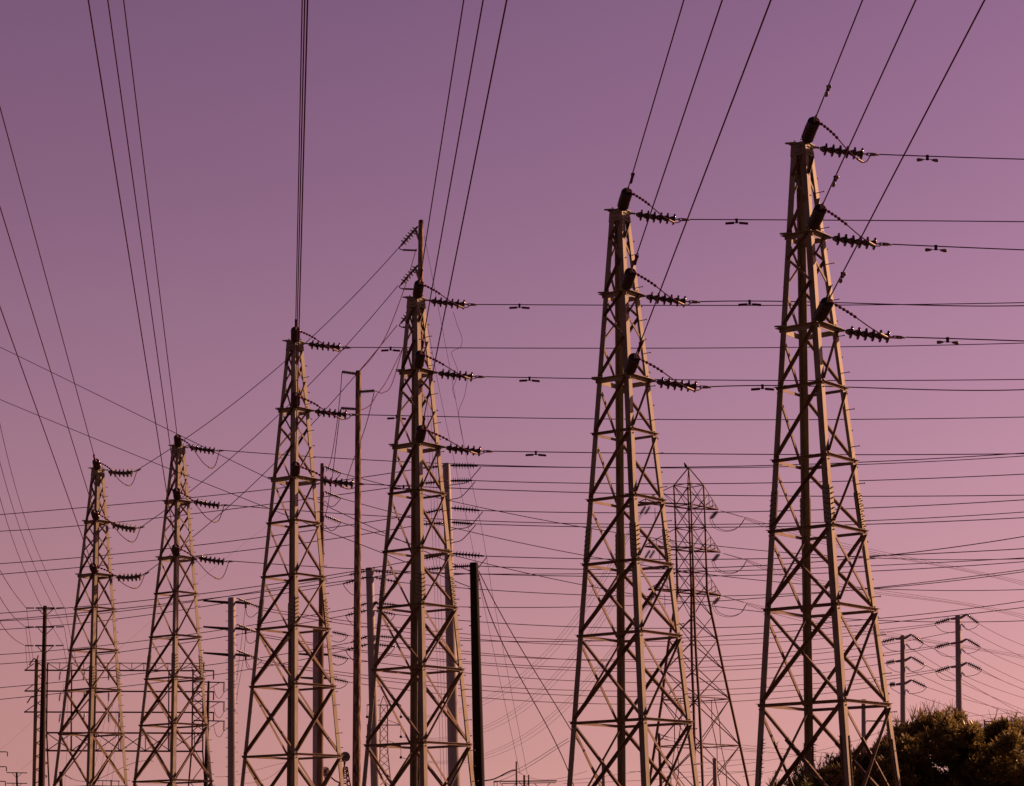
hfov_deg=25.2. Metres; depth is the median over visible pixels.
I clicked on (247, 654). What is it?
insulator string
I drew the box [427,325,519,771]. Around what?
guy wire
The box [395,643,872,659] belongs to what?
power line
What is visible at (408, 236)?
insulator string
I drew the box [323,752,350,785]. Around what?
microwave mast
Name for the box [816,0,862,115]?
power line
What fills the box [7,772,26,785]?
wooden pole
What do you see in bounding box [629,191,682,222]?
jumper cable
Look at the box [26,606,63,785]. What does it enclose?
wooden pole
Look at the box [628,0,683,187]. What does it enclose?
power line
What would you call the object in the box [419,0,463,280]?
power line
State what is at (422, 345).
power line
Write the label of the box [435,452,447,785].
guy wire
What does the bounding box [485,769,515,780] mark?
slack cable
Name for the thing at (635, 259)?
power line
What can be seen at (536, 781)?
timber gantry
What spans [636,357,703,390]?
jumper cable
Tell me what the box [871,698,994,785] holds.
oleander shrub
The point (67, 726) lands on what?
pole
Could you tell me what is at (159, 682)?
power line
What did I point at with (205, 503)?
insulator string
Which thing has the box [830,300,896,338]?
jumper cable
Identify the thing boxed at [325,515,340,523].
insulator string
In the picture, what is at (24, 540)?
power line
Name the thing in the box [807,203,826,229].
insulator string
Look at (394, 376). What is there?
power line
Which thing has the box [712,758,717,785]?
steel pole
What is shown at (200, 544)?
power line
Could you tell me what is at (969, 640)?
insulator string
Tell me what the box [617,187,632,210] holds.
insulator string
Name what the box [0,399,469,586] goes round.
power line
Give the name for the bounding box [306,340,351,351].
insulator string
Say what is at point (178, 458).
lattice tower
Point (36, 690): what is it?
substation gantry
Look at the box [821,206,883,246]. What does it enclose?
jumper cable
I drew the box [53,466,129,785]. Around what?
lattice tower
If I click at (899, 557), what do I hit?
power line
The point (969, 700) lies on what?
power line
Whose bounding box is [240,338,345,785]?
lattice tower
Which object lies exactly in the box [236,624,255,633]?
insulator string
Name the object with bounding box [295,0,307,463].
power line
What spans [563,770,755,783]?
power line
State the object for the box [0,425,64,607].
power line
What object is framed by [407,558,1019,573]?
power line
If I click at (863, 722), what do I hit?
steel pole
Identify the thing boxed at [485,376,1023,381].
power line
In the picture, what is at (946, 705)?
power line
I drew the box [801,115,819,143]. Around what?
insulator string
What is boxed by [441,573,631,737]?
power line
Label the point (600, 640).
power line
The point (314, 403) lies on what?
jumper cable
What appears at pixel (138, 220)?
power line
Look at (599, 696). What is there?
power line
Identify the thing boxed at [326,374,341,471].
power line
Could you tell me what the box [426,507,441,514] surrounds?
insulator string
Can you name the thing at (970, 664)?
insulator string
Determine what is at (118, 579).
jumper cable
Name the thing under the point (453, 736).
steel pole
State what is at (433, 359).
jumper cable
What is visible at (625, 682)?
power line
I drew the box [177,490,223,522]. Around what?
jumper cable
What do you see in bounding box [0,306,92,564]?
power line
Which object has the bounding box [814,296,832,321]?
insulator string
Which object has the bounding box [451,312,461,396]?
loose wire
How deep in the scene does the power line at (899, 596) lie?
367.58 m
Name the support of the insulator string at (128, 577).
attached to the lattice tower at (90, 779)
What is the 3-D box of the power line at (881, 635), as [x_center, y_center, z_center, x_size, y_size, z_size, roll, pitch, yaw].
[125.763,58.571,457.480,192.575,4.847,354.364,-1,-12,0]
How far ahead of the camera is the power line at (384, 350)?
63.40 m
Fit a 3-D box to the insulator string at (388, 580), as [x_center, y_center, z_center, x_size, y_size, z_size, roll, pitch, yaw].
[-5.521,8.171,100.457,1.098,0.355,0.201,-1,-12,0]
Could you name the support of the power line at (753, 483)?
attached to the insulator string at (462, 480)
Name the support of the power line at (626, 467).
attached to the insulator string at (200, 449)
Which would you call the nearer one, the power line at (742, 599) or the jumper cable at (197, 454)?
the jumper cable at (197, 454)
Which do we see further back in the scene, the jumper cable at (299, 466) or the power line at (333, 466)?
the power line at (333, 466)
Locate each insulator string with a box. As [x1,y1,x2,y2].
[89,563,97,573]
[91,509,99,520]
[92,459,100,469]
[106,468,140,476]
[111,521,144,532]
[115,572,149,581]
[172,544,179,555]
[173,488,180,499]
[174,434,181,447]
[186,444,223,454]
[193,499,228,508]
[196,555,233,565]
[236,597,258,607]
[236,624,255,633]
[236,650,261,660]
[290,462,299,476]
[291,327,299,342]
[291,392,300,407]
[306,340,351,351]
[313,407,357,418]
[318,476,364,487]
[325,466,340,473]
[325,491,340,498]
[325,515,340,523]
[332,630,347,636]
[332,653,347,659]
[334,677,347,682]
[346,609,366,616]
[346,643,367,650]
[374,576,394,581]
[376,602,396,605]
[401,226,417,245]
[401,265,417,284]
[413,280,423,298]
[414,350,424,368]
[415,425,426,442]
[424,520,442,526]
[424,552,443,559]
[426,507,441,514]
[426,565,444,571]
[428,297,477,308]
[436,369,484,381]
[442,443,492,455]
[450,462,477,468]
[450,477,471,483]
[451,505,479,512]
[451,520,472,525]
[452,551,483,558]
[453,563,469,568]
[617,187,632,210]
[621,268,635,289]
[624,353,639,374]
[634,210,689,224]
[643,292,699,306]
[653,377,710,392]
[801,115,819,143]
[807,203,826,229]
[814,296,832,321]
[816,143,878,159]
[828,233,891,249]
[841,326,904,342]
[882,637,895,643]
[912,634,923,643]
[912,656,924,664]
[912,679,926,687]
[935,617,950,624]
[935,642,948,648]
[935,665,950,672]
[967,614,978,623]
[967,639,979,647]
[967,662,981,670]
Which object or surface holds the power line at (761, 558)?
attached to the insulator string at (466, 554)
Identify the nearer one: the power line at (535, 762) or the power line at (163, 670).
the power line at (163, 670)
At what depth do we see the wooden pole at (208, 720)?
99.08 m
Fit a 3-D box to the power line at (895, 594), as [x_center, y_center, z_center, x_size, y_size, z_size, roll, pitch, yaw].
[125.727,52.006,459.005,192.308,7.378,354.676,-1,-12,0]
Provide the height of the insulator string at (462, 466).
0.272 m
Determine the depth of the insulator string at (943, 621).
133.99 m
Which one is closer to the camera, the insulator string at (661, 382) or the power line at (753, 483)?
the insulator string at (661, 382)
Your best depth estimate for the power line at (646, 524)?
76.99 m
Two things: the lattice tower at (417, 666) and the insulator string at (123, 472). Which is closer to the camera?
the lattice tower at (417, 666)
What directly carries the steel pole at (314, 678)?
on the ground
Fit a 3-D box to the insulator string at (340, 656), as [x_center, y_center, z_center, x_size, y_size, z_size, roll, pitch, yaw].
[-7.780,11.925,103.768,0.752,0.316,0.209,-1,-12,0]
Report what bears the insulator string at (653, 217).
attached to the lattice tower at (620, 299)
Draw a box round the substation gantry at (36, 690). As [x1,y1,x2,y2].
[24,655,213,785]
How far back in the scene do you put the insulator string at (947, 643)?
133.69 m
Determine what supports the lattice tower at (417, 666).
on the ground
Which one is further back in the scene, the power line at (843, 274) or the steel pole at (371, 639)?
the steel pole at (371, 639)
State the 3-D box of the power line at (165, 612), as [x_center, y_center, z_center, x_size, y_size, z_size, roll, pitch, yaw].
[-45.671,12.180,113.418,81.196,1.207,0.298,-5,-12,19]
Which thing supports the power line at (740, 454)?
attached to the insulator string at (450, 448)
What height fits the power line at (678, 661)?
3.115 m
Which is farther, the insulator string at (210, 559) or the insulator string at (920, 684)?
the insulator string at (920, 684)
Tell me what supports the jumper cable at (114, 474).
hanging from the insulator string at (96, 466)
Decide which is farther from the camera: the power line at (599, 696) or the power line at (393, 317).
the power line at (599, 696)
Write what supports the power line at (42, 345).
attached to the insulator string at (95, 516)
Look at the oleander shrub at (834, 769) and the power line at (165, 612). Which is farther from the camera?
the power line at (165, 612)
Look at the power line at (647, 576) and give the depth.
76.66 m
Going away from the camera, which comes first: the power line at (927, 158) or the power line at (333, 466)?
the power line at (927, 158)
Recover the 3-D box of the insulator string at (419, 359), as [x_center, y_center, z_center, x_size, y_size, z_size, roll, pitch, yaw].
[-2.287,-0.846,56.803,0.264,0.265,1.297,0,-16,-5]
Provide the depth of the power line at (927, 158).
46.45 m
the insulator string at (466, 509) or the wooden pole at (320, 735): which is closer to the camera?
the wooden pole at (320, 735)
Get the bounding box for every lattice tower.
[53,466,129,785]
[132,444,214,785]
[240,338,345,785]
[362,295,477,785]
[567,206,701,785]
[755,139,902,785]
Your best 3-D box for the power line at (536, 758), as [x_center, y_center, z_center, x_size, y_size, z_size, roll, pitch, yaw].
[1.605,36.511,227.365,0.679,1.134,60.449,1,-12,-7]
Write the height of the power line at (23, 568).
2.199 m
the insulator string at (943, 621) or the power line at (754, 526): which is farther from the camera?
the insulator string at (943, 621)
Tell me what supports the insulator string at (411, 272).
attached to the wooden pole at (419, 234)
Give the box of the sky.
[0,0,1023,785]
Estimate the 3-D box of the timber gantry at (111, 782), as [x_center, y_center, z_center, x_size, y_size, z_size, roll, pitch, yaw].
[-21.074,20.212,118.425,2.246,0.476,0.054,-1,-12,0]
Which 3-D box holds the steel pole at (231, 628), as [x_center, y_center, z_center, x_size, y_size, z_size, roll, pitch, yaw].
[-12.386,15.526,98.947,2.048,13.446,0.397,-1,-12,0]
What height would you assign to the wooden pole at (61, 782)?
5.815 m
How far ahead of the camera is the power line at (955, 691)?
143.21 m
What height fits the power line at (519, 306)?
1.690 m
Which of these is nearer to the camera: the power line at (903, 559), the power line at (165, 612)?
the power line at (165, 612)
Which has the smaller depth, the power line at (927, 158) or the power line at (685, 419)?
the power line at (927, 158)
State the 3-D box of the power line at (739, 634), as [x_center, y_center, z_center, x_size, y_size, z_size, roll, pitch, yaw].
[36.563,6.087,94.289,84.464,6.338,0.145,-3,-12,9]
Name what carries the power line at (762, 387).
attached to the insulator string at (661, 382)
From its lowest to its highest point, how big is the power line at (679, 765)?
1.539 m
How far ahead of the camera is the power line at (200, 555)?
95.76 m
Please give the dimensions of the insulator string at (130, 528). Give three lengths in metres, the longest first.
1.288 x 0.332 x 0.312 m
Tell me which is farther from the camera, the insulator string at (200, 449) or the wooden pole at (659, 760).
the wooden pole at (659, 760)
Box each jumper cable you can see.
[93,565,145,588]
[95,512,140,542]
[96,460,136,485]
[176,546,228,579]
[177,436,219,468]
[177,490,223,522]
[296,330,345,350]
[296,395,351,419]
[296,464,358,489]
[421,283,470,307]
[421,354,478,378]
[423,428,486,454]
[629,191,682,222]
[631,272,692,304]
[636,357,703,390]
[815,120,870,162]
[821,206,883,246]
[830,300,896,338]
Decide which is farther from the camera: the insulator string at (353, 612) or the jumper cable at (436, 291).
the insulator string at (353, 612)
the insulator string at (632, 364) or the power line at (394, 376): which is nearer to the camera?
the insulator string at (632, 364)
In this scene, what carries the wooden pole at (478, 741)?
on the ground
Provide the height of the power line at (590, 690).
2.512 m
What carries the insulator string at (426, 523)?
attached to the steel pole at (453, 736)
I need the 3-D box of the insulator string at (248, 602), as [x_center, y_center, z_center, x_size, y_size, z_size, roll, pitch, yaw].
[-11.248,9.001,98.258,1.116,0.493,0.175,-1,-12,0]
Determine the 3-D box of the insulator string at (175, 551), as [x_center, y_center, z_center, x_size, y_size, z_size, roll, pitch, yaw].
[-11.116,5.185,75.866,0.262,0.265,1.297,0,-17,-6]
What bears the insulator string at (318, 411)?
attached to the lattice tower at (294, 745)
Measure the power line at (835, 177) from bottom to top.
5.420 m
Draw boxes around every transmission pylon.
[366,696,401,784]
[638,463,749,785]
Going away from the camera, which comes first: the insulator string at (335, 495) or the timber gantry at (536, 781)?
the insulator string at (335, 495)
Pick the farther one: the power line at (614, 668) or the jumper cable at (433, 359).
the power line at (614, 668)
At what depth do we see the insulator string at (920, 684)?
129.25 m
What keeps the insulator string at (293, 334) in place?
attached to the lattice tower at (294, 745)
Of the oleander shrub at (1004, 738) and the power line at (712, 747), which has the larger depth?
the power line at (712, 747)
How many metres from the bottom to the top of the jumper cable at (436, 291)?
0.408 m
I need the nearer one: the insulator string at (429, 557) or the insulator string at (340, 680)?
the insulator string at (429, 557)
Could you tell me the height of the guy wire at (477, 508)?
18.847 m
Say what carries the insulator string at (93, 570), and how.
attached to the lattice tower at (90, 779)
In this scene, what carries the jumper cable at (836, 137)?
hanging from the insulator string at (832, 150)
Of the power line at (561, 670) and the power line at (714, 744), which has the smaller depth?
the power line at (714, 744)
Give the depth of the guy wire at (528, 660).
60.20 m
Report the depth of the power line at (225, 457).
73.91 m
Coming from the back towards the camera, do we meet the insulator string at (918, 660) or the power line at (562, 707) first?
the power line at (562, 707)
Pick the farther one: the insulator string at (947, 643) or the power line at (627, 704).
the insulator string at (947, 643)
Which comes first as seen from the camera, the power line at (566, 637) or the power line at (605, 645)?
the power line at (605, 645)
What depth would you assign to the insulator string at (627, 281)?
49.15 m
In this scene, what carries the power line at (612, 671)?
attached to the insulator string at (947, 643)
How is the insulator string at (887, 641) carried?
attached to the steel pole at (902, 661)
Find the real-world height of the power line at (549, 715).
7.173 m
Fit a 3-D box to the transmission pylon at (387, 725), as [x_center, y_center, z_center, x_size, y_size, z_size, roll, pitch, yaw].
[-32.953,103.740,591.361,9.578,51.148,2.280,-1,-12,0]
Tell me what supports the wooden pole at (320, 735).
on the ground
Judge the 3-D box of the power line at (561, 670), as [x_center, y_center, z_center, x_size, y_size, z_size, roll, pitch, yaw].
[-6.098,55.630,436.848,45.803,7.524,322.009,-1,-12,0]
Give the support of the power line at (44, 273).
attached to the insulator string at (96, 466)
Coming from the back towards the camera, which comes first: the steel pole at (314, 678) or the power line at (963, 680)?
the power line at (963, 680)
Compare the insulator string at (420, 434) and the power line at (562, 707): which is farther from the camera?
the power line at (562, 707)
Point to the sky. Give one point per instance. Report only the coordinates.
(574, 83)
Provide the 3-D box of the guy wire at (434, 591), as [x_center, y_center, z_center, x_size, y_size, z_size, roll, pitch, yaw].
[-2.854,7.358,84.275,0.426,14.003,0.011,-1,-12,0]
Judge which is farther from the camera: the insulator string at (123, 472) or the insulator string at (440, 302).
the insulator string at (123, 472)
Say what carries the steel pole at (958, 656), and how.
on the ground
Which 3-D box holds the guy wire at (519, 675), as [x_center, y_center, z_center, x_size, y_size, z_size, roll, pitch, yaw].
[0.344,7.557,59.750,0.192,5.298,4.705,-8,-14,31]
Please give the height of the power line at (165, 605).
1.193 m
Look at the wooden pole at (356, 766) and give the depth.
68.12 m
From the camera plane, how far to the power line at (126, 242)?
47.34 m
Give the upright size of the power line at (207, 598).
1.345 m
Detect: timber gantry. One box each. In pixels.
[97,780,124,785]
[494,761,556,785]
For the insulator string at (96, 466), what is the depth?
80.87 m
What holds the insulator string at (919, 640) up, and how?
attached to the steel pole at (902, 661)
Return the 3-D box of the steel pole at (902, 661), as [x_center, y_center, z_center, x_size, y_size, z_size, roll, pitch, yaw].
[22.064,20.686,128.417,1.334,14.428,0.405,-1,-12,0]
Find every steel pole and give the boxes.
[203,597,248,785]
[298,629,327,785]
[366,567,379,785]
[443,464,460,785]
[602,759,605,785]
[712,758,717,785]
[861,699,893,751]
[895,634,911,723]
[951,615,966,714]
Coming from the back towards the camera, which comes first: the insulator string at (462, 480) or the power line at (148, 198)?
the insulator string at (462, 480)
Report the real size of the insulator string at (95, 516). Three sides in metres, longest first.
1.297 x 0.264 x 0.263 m
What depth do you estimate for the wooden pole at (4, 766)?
94.89 m
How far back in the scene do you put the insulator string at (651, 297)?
50.40 m
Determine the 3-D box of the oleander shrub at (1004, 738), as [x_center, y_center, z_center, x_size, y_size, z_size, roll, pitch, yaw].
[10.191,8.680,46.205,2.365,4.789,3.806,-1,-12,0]
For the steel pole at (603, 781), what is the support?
on the ground
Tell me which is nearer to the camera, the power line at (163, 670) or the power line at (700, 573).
the power line at (700, 573)
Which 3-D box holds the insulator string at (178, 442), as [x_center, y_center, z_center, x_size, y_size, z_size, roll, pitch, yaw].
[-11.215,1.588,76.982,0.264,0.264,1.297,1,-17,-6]
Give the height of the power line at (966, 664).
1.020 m
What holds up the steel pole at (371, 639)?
on the ground
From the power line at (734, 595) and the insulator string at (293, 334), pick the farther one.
the power line at (734, 595)
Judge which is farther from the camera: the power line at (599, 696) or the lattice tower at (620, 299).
the power line at (599, 696)
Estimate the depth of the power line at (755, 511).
87.74 m
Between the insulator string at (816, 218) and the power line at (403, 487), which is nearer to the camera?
the insulator string at (816, 218)
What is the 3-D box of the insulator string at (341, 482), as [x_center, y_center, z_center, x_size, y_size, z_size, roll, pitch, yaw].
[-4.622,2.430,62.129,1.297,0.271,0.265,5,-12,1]
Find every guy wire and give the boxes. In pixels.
[424,236,526,770]
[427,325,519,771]
[427,407,440,764]
[431,427,443,761]
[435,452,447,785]
[478,571,602,785]
[478,573,573,785]
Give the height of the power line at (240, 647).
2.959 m
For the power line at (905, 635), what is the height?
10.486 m
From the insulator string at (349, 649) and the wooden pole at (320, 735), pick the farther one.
the insulator string at (349, 649)
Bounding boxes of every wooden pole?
[0,751,7,785]
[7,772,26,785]
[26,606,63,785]
[59,772,62,785]
[193,681,224,785]
[317,463,323,785]
[341,370,374,785]
[403,220,423,785]
[468,562,484,785]
[658,733,662,785]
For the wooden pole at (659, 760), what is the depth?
118.58 m
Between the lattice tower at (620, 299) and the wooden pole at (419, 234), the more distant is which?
the wooden pole at (419, 234)
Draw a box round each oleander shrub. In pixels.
[784,758,828,785]
[814,732,904,785]
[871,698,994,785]
[954,709,1023,785]
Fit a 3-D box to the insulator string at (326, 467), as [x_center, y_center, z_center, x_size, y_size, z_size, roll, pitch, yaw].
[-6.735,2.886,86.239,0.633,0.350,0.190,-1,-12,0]
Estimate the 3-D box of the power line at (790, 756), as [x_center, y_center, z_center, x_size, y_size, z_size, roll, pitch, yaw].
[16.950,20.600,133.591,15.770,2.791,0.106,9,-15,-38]
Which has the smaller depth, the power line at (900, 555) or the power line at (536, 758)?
the power line at (536, 758)
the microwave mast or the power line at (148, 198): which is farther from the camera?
the microwave mast
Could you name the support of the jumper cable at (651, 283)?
hanging from the insulator string at (627, 281)
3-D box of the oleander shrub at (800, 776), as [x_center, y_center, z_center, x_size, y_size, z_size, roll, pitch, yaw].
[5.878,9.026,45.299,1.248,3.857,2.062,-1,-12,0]
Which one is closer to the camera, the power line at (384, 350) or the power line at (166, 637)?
the power line at (384, 350)
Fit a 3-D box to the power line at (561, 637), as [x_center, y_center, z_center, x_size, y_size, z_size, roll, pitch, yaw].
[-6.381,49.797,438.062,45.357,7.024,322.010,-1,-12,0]
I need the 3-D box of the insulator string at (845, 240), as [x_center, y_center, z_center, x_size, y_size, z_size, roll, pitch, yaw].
[6.965,-3.028,45.969,1.297,0.271,0.267,7,-12,1]
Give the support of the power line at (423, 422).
attached to the insulator string at (420, 434)
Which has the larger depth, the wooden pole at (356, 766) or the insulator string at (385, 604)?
the insulator string at (385, 604)
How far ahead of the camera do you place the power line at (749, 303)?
51.18 m
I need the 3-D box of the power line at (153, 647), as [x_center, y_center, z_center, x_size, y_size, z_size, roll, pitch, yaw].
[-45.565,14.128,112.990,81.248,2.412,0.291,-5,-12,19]
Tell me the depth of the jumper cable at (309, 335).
62.00 m
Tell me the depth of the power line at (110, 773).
96.18 m
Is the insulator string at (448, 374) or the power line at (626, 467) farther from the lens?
the power line at (626, 467)
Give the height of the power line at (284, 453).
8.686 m
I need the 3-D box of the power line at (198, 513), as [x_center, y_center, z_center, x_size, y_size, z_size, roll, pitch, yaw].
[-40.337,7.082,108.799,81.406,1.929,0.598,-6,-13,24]
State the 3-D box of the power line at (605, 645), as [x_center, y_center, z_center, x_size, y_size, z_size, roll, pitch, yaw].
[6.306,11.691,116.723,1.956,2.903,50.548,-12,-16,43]
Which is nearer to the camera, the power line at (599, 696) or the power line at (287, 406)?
the power line at (287, 406)
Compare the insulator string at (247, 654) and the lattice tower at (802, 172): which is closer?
the lattice tower at (802, 172)
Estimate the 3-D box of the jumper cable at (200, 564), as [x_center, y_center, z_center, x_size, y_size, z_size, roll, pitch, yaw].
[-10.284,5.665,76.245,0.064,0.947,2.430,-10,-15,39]
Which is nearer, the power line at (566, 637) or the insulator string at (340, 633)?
the insulator string at (340, 633)
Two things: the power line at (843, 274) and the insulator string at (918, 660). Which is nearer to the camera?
the power line at (843, 274)
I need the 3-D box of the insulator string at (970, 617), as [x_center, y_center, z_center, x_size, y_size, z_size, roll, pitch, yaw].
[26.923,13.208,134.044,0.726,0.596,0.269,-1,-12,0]
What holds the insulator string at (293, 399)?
attached to the lattice tower at (294, 745)
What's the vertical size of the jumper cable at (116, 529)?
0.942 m
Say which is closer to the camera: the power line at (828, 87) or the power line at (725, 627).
the power line at (828, 87)
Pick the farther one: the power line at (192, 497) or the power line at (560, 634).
the power line at (560, 634)
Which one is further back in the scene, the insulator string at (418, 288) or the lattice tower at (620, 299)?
the insulator string at (418, 288)
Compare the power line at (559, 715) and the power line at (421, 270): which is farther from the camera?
the power line at (559, 715)
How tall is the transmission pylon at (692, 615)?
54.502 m
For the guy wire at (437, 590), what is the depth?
84.49 m
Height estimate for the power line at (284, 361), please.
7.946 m
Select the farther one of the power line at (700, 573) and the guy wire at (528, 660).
the power line at (700, 573)
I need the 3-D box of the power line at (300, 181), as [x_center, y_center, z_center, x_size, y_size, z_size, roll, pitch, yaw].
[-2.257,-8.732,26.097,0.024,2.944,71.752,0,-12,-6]
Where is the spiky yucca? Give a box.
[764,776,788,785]
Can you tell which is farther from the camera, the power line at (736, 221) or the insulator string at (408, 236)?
the insulator string at (408, 236)
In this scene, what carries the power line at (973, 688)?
attached to the insulator string at (918, 660)
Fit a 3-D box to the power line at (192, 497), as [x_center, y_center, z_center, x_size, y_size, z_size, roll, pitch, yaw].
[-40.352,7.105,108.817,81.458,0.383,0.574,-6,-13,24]
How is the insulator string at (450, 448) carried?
attached to the lattice tower at (417, 666)
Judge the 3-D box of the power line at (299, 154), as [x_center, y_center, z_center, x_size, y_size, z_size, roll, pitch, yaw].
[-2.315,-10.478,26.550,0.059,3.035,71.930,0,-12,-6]
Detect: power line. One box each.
[0,107,95,459]
[0,206,93,510]
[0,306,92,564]
[0,347,467,570]
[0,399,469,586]
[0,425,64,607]
[0,463,63,625]
[0,470,409,514]
[0,485,406,531]
[0,499,62,643]
[0,515,410,563]
[0,526,410,574]
[0,561,407,613]
[0,583,342,629]
[0,608,351,654]
[0,642,350,687]
[0,650,344,699]
[1,575,347,620]
[3,572,407,619]
[3,615,344,663]
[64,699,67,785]
[73,760,153,781]
[88,0,175,545]
[107,0,175,486]
[123,0,176,432]
[139,245,400,468]
[143,285,398,525]
[147,326,396,571]
[224,450,1021,467]
[230,505,1022,524]
[234,561,1023,576]
[236,613,244,680]
[260,662,932,696]
[262,660,932,690]
[263,610,935,646]
[263,634,958,668]
[264,608,934,641]
[265,637,931,671]
[295,0,302,327]
[295,0,305,393]
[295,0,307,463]
[324,419,339,517]
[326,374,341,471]
[341,473,1023,559]
[341,498,1023,590]
[341,522,1023,621]
[347,392,374,477]
[348,630,960,661]
[348,658,884,682]
[349,682,888,704]
[352,343,1022,351]
[358,414,1022,419]
[361,250,415,369]
[361,350,401,409]
[365,484,1023,496]
[376,348,402,393]
[395,601,1021,628]
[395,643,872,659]
[397,569,1023,607]
[398,607,1023,641]
[399,571,1023,596]
[404,644,614,758]
[405,605,647,758]
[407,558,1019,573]
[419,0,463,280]
[421,0,483,350]
[422,0,507,426]
[427,514,642,717]
[427,515,639,715]
[435,515,640,715]
[436,565,641,740]
[437,606,648,763]
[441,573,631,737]
[443,564,640,738]
[472,474,1023,483]
[473,517,1023,527]
[478,302,1023,308]
[479,536,1023,569]
[480,499,1023,512]
[484,454,1007,467]
[484,548,1023,559]
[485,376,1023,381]
[493,451,1023,456]
[494,741,568,782]
[503,739,566,775]
[558,759,755,781]
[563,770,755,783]
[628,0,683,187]
[632,0,722,267]
[636,0,771,353]
[669,737,752,748]
[669,740,751,751]
[690,218,1023,224]
[700,300,1023,306]
[706,730,884,768]
[711,384,1023,390]
[746,517,1023,581]
[746,518,1020,582]
[746,519,1021,584]
[748,561,1023,616]
[748,562,1023,618]
[749,560,1023,614]
[749,604,1021,656]
[749,605,1022,658]
[750,603,1020,654]
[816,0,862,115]
[823,0,915,203]
[830,0,984,297]
[879,154,1023,161]
[892,244,1023,251]
[905,337,1023,344]
[910,670,1013,715]
[911,648,1023,714]
[913,694,1013,724]
[925,644,1023,689]
[925,665,1022,709]
[927,687,1021,713]
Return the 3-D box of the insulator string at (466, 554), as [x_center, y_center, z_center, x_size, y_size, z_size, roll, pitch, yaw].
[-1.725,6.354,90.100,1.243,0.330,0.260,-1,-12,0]
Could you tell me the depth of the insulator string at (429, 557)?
91.05 m
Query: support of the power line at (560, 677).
attached to the insulator string
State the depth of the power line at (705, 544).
86.17 m
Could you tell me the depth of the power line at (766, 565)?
87.10 m
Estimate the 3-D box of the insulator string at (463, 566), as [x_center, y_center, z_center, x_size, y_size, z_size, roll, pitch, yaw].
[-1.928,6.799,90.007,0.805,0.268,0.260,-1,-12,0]
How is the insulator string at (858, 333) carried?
attached to the lattice tower at (802, 172)
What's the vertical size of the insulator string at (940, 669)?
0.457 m
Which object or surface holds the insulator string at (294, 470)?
attached to the lattice tower at (294, 745)
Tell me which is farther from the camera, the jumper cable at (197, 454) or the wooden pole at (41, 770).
the wooden pole at (41, 770)
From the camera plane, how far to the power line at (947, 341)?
45.71 m
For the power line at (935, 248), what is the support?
attached to the insulator string at (845, 240)
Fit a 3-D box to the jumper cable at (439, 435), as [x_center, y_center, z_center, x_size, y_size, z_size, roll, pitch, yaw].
[-1.404,1.215,56.669,0.064,0.420,2.438,-11,-15,39]
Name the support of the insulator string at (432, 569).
attached to the steel pole at (453, 736)
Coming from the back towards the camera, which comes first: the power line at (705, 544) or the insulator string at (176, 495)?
the power line at (705, 544)
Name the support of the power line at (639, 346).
attached to the insulator string at (632, 364)
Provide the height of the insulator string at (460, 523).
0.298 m
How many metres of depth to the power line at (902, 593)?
363.68 m
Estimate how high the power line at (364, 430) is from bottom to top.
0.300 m
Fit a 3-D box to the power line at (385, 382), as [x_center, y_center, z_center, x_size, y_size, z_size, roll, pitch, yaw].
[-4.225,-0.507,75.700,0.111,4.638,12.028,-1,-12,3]
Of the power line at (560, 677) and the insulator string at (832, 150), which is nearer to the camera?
the insulator string at (832, 150)
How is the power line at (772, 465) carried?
attached to the insulator string at (462, 466)
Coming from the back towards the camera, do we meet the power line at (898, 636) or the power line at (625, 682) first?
the power line at (898, 636)
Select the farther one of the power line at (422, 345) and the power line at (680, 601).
the power line at (680, 601)
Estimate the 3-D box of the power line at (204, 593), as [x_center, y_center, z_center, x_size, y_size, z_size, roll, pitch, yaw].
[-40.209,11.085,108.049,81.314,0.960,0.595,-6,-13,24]

